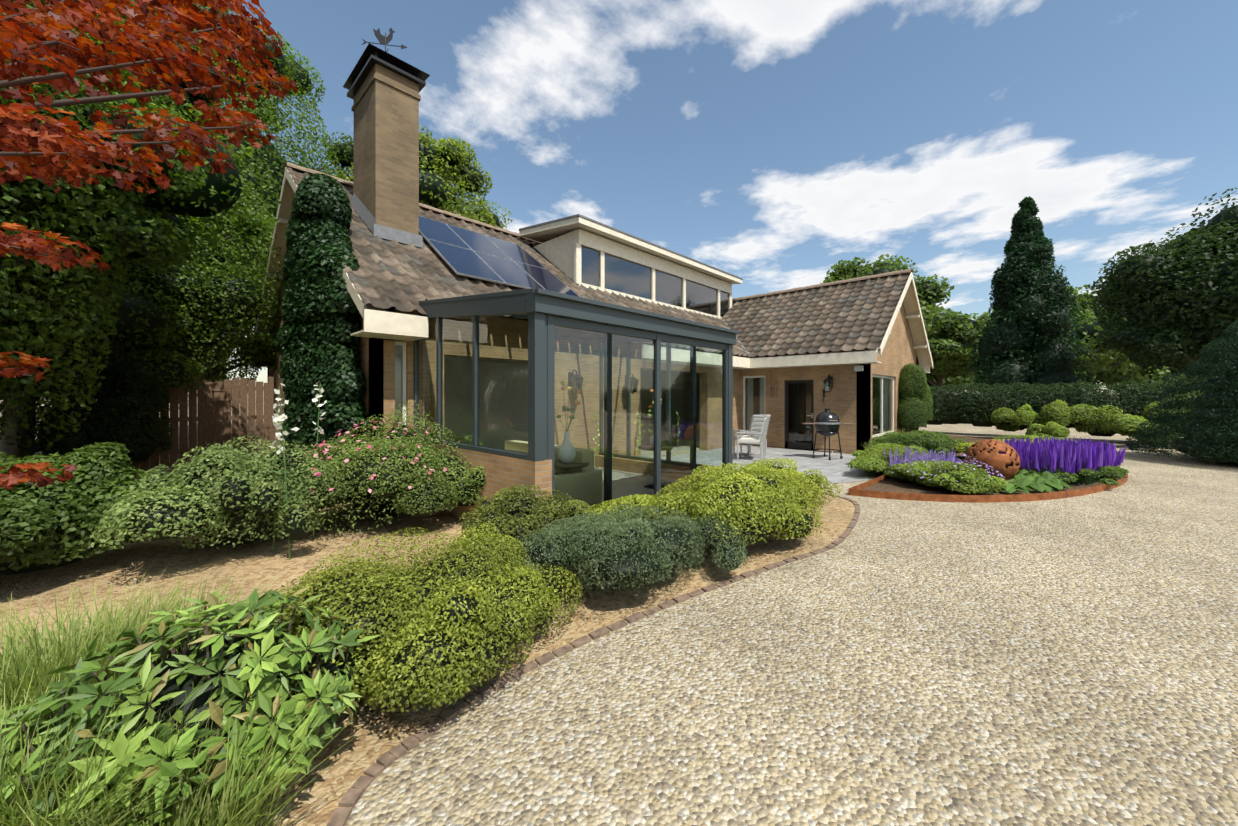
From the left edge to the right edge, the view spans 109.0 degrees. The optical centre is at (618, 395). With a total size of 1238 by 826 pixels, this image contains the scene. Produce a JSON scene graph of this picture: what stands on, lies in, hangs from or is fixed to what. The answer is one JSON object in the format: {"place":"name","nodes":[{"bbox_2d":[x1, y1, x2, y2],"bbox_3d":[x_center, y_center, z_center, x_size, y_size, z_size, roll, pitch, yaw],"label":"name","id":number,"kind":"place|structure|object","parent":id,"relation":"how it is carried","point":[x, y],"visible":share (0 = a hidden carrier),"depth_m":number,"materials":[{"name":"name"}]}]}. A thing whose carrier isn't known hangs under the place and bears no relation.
{"place":"outdoors","nodes":[
{"label":"outdoors","id":0,"kind":"place"},
{"bbox_2d":[0,398,1237,825],"bbox_3d":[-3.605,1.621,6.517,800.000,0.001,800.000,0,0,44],"label":"gravel ground","id":1,"kind":"structure","parent":0,"point":[1040,662],"depth_m":2.41,"materials":[{"name":"beige gravel"}]},
{"bbox_2d":[0,402,8,439],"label":"boundary hedge","id":2,"kind":"object","parent":1,"relation":"on","point":[3,421],"visible":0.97,"depth_m":6.45,"materials":[{"name":"green plant"}]},
{"bbox_2d":[15,331,172,462],"bbox_3d":[-9.866,0.049,8.420,1.090,2.506,1.940,0,0,34],"label":"shrub by fence","id":3,"kind":"object","parent":1,"relation":"on","point":[130,421],"visible":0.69,"depth_m":8.34,"materials":[{"name":"green plant"}]},
{"bbox_2d":[0,9,254,462],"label":"beech tree","id":4,"kind":"object","parent":1,"relation":"on","point":[8,450],"visible":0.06,"depth_m":9.88,"materials":[{"name":"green plant"}]},
{"bbox_2d":[0,0,281,450],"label":"beech tree","id":5,"kind":"object","parent":1,"relation":"on","point":[106,219],"visible":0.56,"depth_m":5.90,"materials":[{"name":"green plant"}]},
{"bbox_2d":[0,75,284,463],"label":"tree behind fence","id":6,"kind":"object","parent":1,"relation":"on","point":[176,346],"visible":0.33,"depth_m":10.03,"materials":[{"name":"green plant"}]},
{"bbox_2d":[121,0,353,440],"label":"beech tree","id":7,"kind":"object","parent":1,"relation":"on","point":[271,159],"visible":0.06,"depth_m":15.69,"materials":[{"name":"green plant"}]},
{"bbox_2d":[322,125,512,229],"bbox_3d":[-9.094,-5.082,20.664,8.224,13.506,8.269,0,0,44],"label":"tree","id":8,"kind":"object","parent":1,"relation":"on","point":[443,163],"visible":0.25,"depth_m":18.88,"materials":[{"name":"green plant"}]},
{"bbox_2d":[0,454,854,825],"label":"mulch bed","id":9,"kind":"object","parent":1,"relation":"on","point":[340,770],"visible":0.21,"depth_m":3.79,"materials":[{"name":"beige soil"}]},
{"bbox_2d":[0,441,182,574],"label":"dark shrub","id":10,"kind":"object","parent":9,"relation":"on","point":[54,524],"visible":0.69,"depth_m":3.80,"materials":[{"name":"green plant"}]},
{"bbox_2d":[0,0,297,489],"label":"japanese maple tree","id":11,"kind":"object","parent":9,"relation":"on","point":[62,50],"visible":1,"depth_m":3.28,"materials":[{"name":"red plant"}]},
{"bbox_2d":[0,567,360,825],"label":"grass tufts","id":12,"kind":"object","parent":9,"relation":"on","point":[23,681],"visible":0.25,"depth_m":1.51,"materials":[{"name":"green plant"}]},
{"bbox_2d":[95,375,273,471],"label":"fence gate","id":13,"kind":"structure","parent":9,"relation":"on","point":[197,418],"depth_m":10.03,"materials":[{"name":"brown wood"}]},
{"bbox_2d":[0,586,379,825],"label":"broadleaf shrub","id":14,"kind":"object","parent":9,"relation":"on","point":[252,647],"visible":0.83,"depth_m":1.62,"materials":[{"name":"green plant"}]},
{"bbox_2d":[88,435,358,548],"bbox_3d":[-3.934,0.962,4.664,1.964,1.081,2.157,0,0,44],"label":"light green shrub","id":15,"kind":"object","parent":9,"relation":"on","point":[224,496],"visible":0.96,"depth_m":4.19,"materials":[{"name":"green plant"}]},
{"bbox_2d":[268,383,326,559],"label":"white foxglove flowers","id":16,"kind":"object","parent":9,"relation":"on","point":[280,419],"visible":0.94,"depth_m":4.54,"materials":[{"name":"green"}]},
{"bbox_2d":[275,173,367,459],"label":"ivy column","id":17,"kind":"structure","parent":9,"relation":"on","point":[332,192],"depth_m":6.94,"materials":[{"name":"green plant"}]},
{"bbox_2d":[302,401,486,543],"bbox_3d":[-2.861,0.785,6.101,2.897,1.413,3.024,0,0,44],"label":"azalea shrub","id":18,"kind":"object","parent":9,"relation":"on","point":[399,468],"visible":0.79,"depth_m":5.19,"materials":[{"name":"green plant"}]},
{"bbox_2d":[256,523,582,715],"bbox_3d":[-1.247,1.233,2.704,1.646,0.635,2.205,0,0,44],"label":"yellow green shrub","id":19,"kind":"object","parent":9,"relation":"on","point":[464,611],"visible":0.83,"depth_m":2.34,"materials":[{"name":"green plant"}]},
{"bbox_2d":[459,484,591,549],"bbox_3d":[-1.007,1.214,4.646,1.164,0.669,1.360,0,0,44],"label":"shrub","id":20,"kind":"object","parent":9,"relation":"on","point":[515,512],"visible":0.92,"depth_m":4.28,"materials":[{"name":"green plant"}]},
{"bbox_2d":[327,494,859,825],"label":"brick edging","id":21,"kind":"object","parent":9,"relation":"on","point":[349,800],"visible":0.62,"depth_m":2.49,"materials":[{"name":"brown brick"}]},
{"bbox_2d":[512,501,754,596],"bbox_3d":[0.175,1.262,4.022,1.647,0.587,2.392,0,0,44],"label":"shrub","id":22,"kind":"object","parent":9,"relation":"on","point":[640,551],"visible":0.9,"depth_m":3.45,"materials":[{"name":"green plant"}]},
{"bbox_2d":[565,458,840,545],"bbox_3d":[1.418,1.122,5.194,1.819,0.829,4.914,0,0,44],"label":"shrub","id":23,"kind":"object","parent":9,"relation":"on","point":[760,501],"visible":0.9,"depth_m":4.49,"materials":[{"name":"green plant"}]},
{"bbox_2d":[395,345,699,515],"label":"window","id":24,"kind":"structure","parent":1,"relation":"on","point":[513,392],"depth_m":12.12,"materials":[{"name":"clear glass"}]},
{"bbox_2d":[505,440,601,508],"bbox_3d":[-1.341,1.156,6.353,2.220,0.830,0.920,0,0,44],"label":"conservatory sofa","id":25,"kind":"object","parent":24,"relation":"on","point":[559,479],"depth_m":5.80,"materials":[{"name":"fabric"}]},
{"bbox_2d":[555,381,588,473],"bbox_3d":[-0.702,0.704,5.936,0.600,1.794,0.600,0,0,44],"label":"vase with branches","id":26,"kind":"object","parent":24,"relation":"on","point":[567,465],"depth_m":5.86,"materials":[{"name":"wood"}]},
{"bbox_2d":[593,409,681,460],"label":"tall flowers","id":27,"kind":"object","parent":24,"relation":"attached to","point":[597,448],"depth_m":9.00,"materials":[{"name":"green plant"}]},
{"bbox_2d":[638,389,672,488],"bbox_3d":[0.628,0.746,7.617,0.600,1.710,0.600,0,0,44],"label":"conservatory vase table","id":28,"kind":"object","parent":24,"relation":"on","point":[650,447],"depth_m":7.54,"materials":[{"name":"brown wood"}]},
{"bbox_2d":[267,274,916,520],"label":"brick house walls","id":29,"kind":"structure","parent":1,"relation":"on","point":[848,398],"depth_m":9.57,"materials":[{"name":"brown brick"}]},
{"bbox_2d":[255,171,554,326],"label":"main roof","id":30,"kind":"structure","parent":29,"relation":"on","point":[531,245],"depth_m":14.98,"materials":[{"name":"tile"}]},
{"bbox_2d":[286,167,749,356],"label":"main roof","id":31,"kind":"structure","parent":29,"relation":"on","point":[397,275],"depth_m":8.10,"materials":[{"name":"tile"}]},
{"bbox_2d":[343,28,429,247],"bbox_3d":[-4.798,-5.031,9.068,1.670,5.076,1.120,0,0,44],"label":"house chimney","id":32,"kind":"object","parent":31,"relation":"on","point":[384,88],"visible":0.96,"depth_m":8.62,"materials":[{"name":"brick"}]},
{"bbox_2d":[419,216,579,296],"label":"solar panels","id":33,"kind":"object","parent":31,"relation":"on","point":[465,252],"visible":0.9,"depth_m":9.96,"materials":[{"name":"blue glass"}]},
{"bbox_2d":[710,309,749,353],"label":"lead roof valleys","id":34,"kind":"object","parent":31,"relation":"on","point":[714,311],"depth_m":15.14,"materials":[{"name":"grey metal"}]},
{"bbox_2d":[568,369,582,393],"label":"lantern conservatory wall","id":35,"kind":"structure","parent":29,"relation":"attached to","point":[575,388],"depth_m":9.12,"materials":[{"name":"grey metal"}]},
{"bbox_2d":[414,288,739,510],"bbox_3d":[-0.598,0.096,7.243,3.375,3.050,4.215,0,0,44],"label":"glass conservatory","id":36,"kind":"object","parent":29,"relation":"attached to","point":[630,334],"visible":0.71,"depth_m":5.97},
{"bbox_2d":[254,167,932,372],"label":"house eaves bargeboards","id":37,"kind":"object","parent":29,"relation":"attached to","point":[382,323],"visible":0.46,"depth_m":11.33,"materials":[{"name":"white wood"}]},
{"bbox_2d":[284,162,912,301],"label":"roof ridge caps","id":38,"kind":"object","parent":29,"relation":"attached to","point":[300,169],"visible":0.38,"depth_m":13.71,"materials":[{"name":"brown tile"}]},
{"bbox_2d":[346,342,893,444],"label":"house windows","id":39,"kind":"structure","parent":29,"relation":"in","point":[884,403],"depth_m":14.03,"materials":[{"name":"clear glass"}]},
{"bbox_2d":[519,214,742,318],"bbox_3d":[0.983,-3.876,15.550,2.750,2.326,8.740,0,0,44],"label":"dormer","id":40,"kind":"object","parent":29,"relation":"attached to","point":[585,251],"visible":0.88,"depth_m":13.83,"materials":[{"name":"beige paint"}]},
{"bbox_2d":[769,372,776,397],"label":"wing wall pipes","id":41,"kind":"object","parent":29,"relation":"attached to","point":[772,386],"depth_m":13.63,"materials":[{"name":"orange metal"}]},
{"bbox_2d":[785,380,813,450],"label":"door","id":42,"kind":"structure","parent":29,"relation":"in","point":[804,409],"depth_m":13.48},
{"bbox_2d":[720,273,909,356],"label":"roof wing","id":43,"kind":"structure","parent":29,"relation":"on","point":[849,316],"depth_m":13.96,"materials":[{"name":"brown tile"}]},
{"bbox_2d":[823,374,832,391],"bbox_3d":[5.897,-0.338,12.406,0.228,0.514,0.322,0,0,44],"label":"lantern door","id":44,"kind":"structure","parent":29,"relation":"attached to","point":[829,379],"depth_m":12.39,"materials":[{"name":"grey metal"}]},
{"bbox_2d":[854,366,863,370],"bbox_3d":[6.489,-0.734,11.925,0.200,0.150,0.172,0,0,44],"label":"security light","id":45,"kind":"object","parent":29,"relation":"attached to","point":[858,368],"depth_m":11.87,"materials":[{"name":"white plastic"}]},
{"bbox_2d":[897,363,932,431],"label":"climber shrub","id":46,"kind":"object","parent":29,"relation":"attached to","point":[915,402],"visible":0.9,"depth_m":14.20,"materials":[{"name":"green plant"}]},
{"bbox_2d":[820,254,953,335],"bbox_3d":[23.305,-5.681,40.786,12.260,14.704,13.922,0,0,18],"label":"tree","id":47,"kind":"object","parent":1,"relation":"on","point":[930,292],"visible":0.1,"depth_m":37.49,"materials":[{"name":"green plant"}]},
{"bbox_2d":[926,306,989,392],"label":"light green tree","id":48,"kind":"object","parent":1,"relation":"on","point":[946,343],"visible":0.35,"depth_m":46.61,"materials":[{"name":"green plant"}]},
{"bbox_2d":[960,196,1099,395],"bbox_3d":[26.769,-5.698,29.283,6.826,15.010,6.702,0,0,44],"label":"conifer tree","id":49,"kind":"object","parent":1,"relation":"on","point":[1016,343],"visible":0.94,"depth_m":28.30,"materials":[{"name":"green plant"}]},
{"bbox_2d":[955,284,1138,377],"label":"light green tree","id":50,"kind":"object","parent":1,"relation":"on","point":[1091,329],"visible":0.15,"depth_m":42.52,"materials":[{"name":"green plant"}]},
{"bbox_2d":[927,380,1203,427],"bbox_3d":[19.391,0.281,13.599,22.989,1.950,1.665,0,0,44],"label":"boundary hedge","id":51,"kind":"object","parent":1,"relation":"on","point":[951,406],"visible":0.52,"depth_m":16.88,"materials":[{"name":"green plant"}]},
{"bbox_2d":[926,359,1212,393],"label":"distant trees line","id":52,"kind":"object","parent":1,"relation":"on","point":[1135,372],"visible":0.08,"depth_m":56.34,"materials":[{"name":"green plant"}]},
{"bbox_2d":[991,392,1202,446],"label":"shrubs","id":53,"kind":"object","parent":1,"relation":"on","point":[1092,420],"visible":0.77,"depth_m":14.67,"materials":[{"name":"green plant"}]},
{"bbox_2d":[1079,188,1237,374],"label":"broadleaf tree","id":54,"kind":"object","parent":1,"relation":"on","point":[1173,300],"visible":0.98,"depth_m":20.27,"materials":[{"name":"green plant"}]},
{"bbox_2d":[1125,320,1237,463],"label":"conical conifer","id":55,"kind":"object","parent":1,"relation":"on","point":[1209,433],"visible":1,"depth_m":10.45,"materials":[{"name":"green plant"}]},
{"bbox_2d":[201,0,1237,397],"label":"sky","id":56,"kind":"structure","parent":0,"point":[768,144],"materials":[{"name":"blue"}]},
{"bbox_2d":[663,445,882,483],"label":"paved terrace","id":57,"kind":"structure","parent":0,"point":[835,469],"depth_m":10.95,"materials":[{"name":"stone"}]},
{"bbox_2d":[733,414,768,455],"bbox_3d":[3.534,1.035,11.770,0.640,1.072,0.764,0,0,-26],"label":"garden chair","id":58,"kind":"object","parent":57,"relation":"on","point":[756,423],"visible":0.6,"depth_m":11.49,"materials":[{"name":"grey"}]},
{"bbox_2d":[736,415,770,458],"bbox_3d":[3.400,1.035,11.124,0.764,1.072,0.640,0,0,24],"label":"garden chair","id":59,"kind":"object","parent":57,"relation":"on","point":[760,440],"visible":0.96,"depth_m":10.94,"materials":[{"name":"grey"}]},
{"bbox_2d":[801,408,853,459],"bbox_3d":[5.340,0.976,11.317,1.220,1.290,0.700,0,0,1],"label":"barbecue grill","id":60,"kind":"object","parent":57,"relation":"on","point":[827,422],"visible":0.94,"depth_m":11.14,"materials":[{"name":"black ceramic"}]},
{"bbox_2d":[861,435,1126,494],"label":"flower bed soil","id":61,"kind":"structure","parent":0,"point":[887,484],"depth_m":7.71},
{"bbox_2d":[864,428,912,448],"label":"shrub","id":62,"kind":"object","parent":61,"relation":"on","point":[881,435],"depth_m":12.27,"materials":[{"name":"green plant"}]},
{"bbox_2d":[847,443,931,471],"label":"perennial","id":63,"kind":"object","parent":61,"relation":"on","point":[873,458],"visible":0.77,"depth_m":8.95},
{"bbox_2d":[868,429,969,456],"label":"perennial","id":64,"kind":"object","parent":61,"relation":"on","point":[938,442],"visible":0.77,"depth_m":10.83,"materials":[{"name":"green plant"}]},
{"bbox_2d":[884,446,964,484],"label":"lavender flowers","id":65,"kind":"object","parent":61,"relation":"on","point":[932,457],"visible":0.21,"depth_m":8.41,"materials":[{"name":"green plant"}]},
{"bbox_2d":[883,459,1007,493],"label":"flowering ground cover","id":66,"kind":"object","parent":61,"relation":"on","point":[965,479],"visible":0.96,"depth_m":7.19,"materials":[{"name":"green plant"}]},
{"bbox_2d":[883,451,1003,479],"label":"purple flowers","id":67,"kind":"object","parent":66,"relation":"on","point":[954,465],"visible":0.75,"depth_m":7.60,"materials":[{"name":"purple plant"}]},
{"bbox_2d":[848,473,1127,502],"bbox_3d":[6.659,1.566,8.355,2.850,0.110,6.299,0,0,65],"label":"flower bed edging","id":68,"kind":"object","parent":61,"relation":"on","point":[856,490],"visible":0.92,"depth_m":6.86,"materials":[{"name":"metal"}]},
{"bbox_2d":[965,439,1019,479],"bbox_3d":[6.981,1.221,8.269,0.800,0.800,0.800,0,0,44],"label":"decorative sphere","id":69,"kind":"object","parent":61,"relation":"on","point":[985,451],"visible":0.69,"depth_m":8.01,"materials":[{"name":"metal"}]},
{"bbox_2d":[948,439,1038,452],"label":"perennial","id":70,"kind":"object","parent":61,"relation":"on","point":[964,447],"visible":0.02,"depth_m":10.78,"materials":[{"name":"green plant"}]},
{"bbox_2d":[993,433,1075,441],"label":"perennial","id":71,"kind":"object","parent":61,"relation":"on","point":[1030,437],"visible":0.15,"depth_m":12.01,"materials":[{"name":"green plant"}]},
{"bbox_2d":[1001,468,1072,492],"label":"hosta plant","id":72,"kind":"object","parent":61,"relation":"on","point":[1045,480],"visible":0.69,"depth_m":7.40,"materials":[{"name":"green plant"}]},
{"bbox_2d":[998,437,1102,484],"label":"purple flowers","id":73,"kind":"object","parent":61,"relation":"on","point":[1068,456],"visible":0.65,"depth_m":8.14,"materials":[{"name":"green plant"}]},
{"bbox_2d":[1016,465,1128,485],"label":"leafy plants","id":74,"kind":"object","parent":61,"relation":"on","point":[1113,472],"visible":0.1,"depth_m":8.00,"materials":[{"name":"green plant"}]},
{"bbox_2d":[1037,436,1126,477],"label":"purple flowers","id":75,"kind":"object","parent":61,"relation":"on","point":[1110,458],"visible":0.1,"depth_m":8.72,"materials":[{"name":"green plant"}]},
{"bbox_2d":[1169,360,1200,374],"bbox_3d":[41.817,-3.671,28.757,10.753,10.685,10.562,0,0,44],"label":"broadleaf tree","id":76,"kind":"object","parent":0,"point":[1182,369],"visible":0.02,"depth_m":30.67,"materials":[{"name":"green plant"}]}
]}

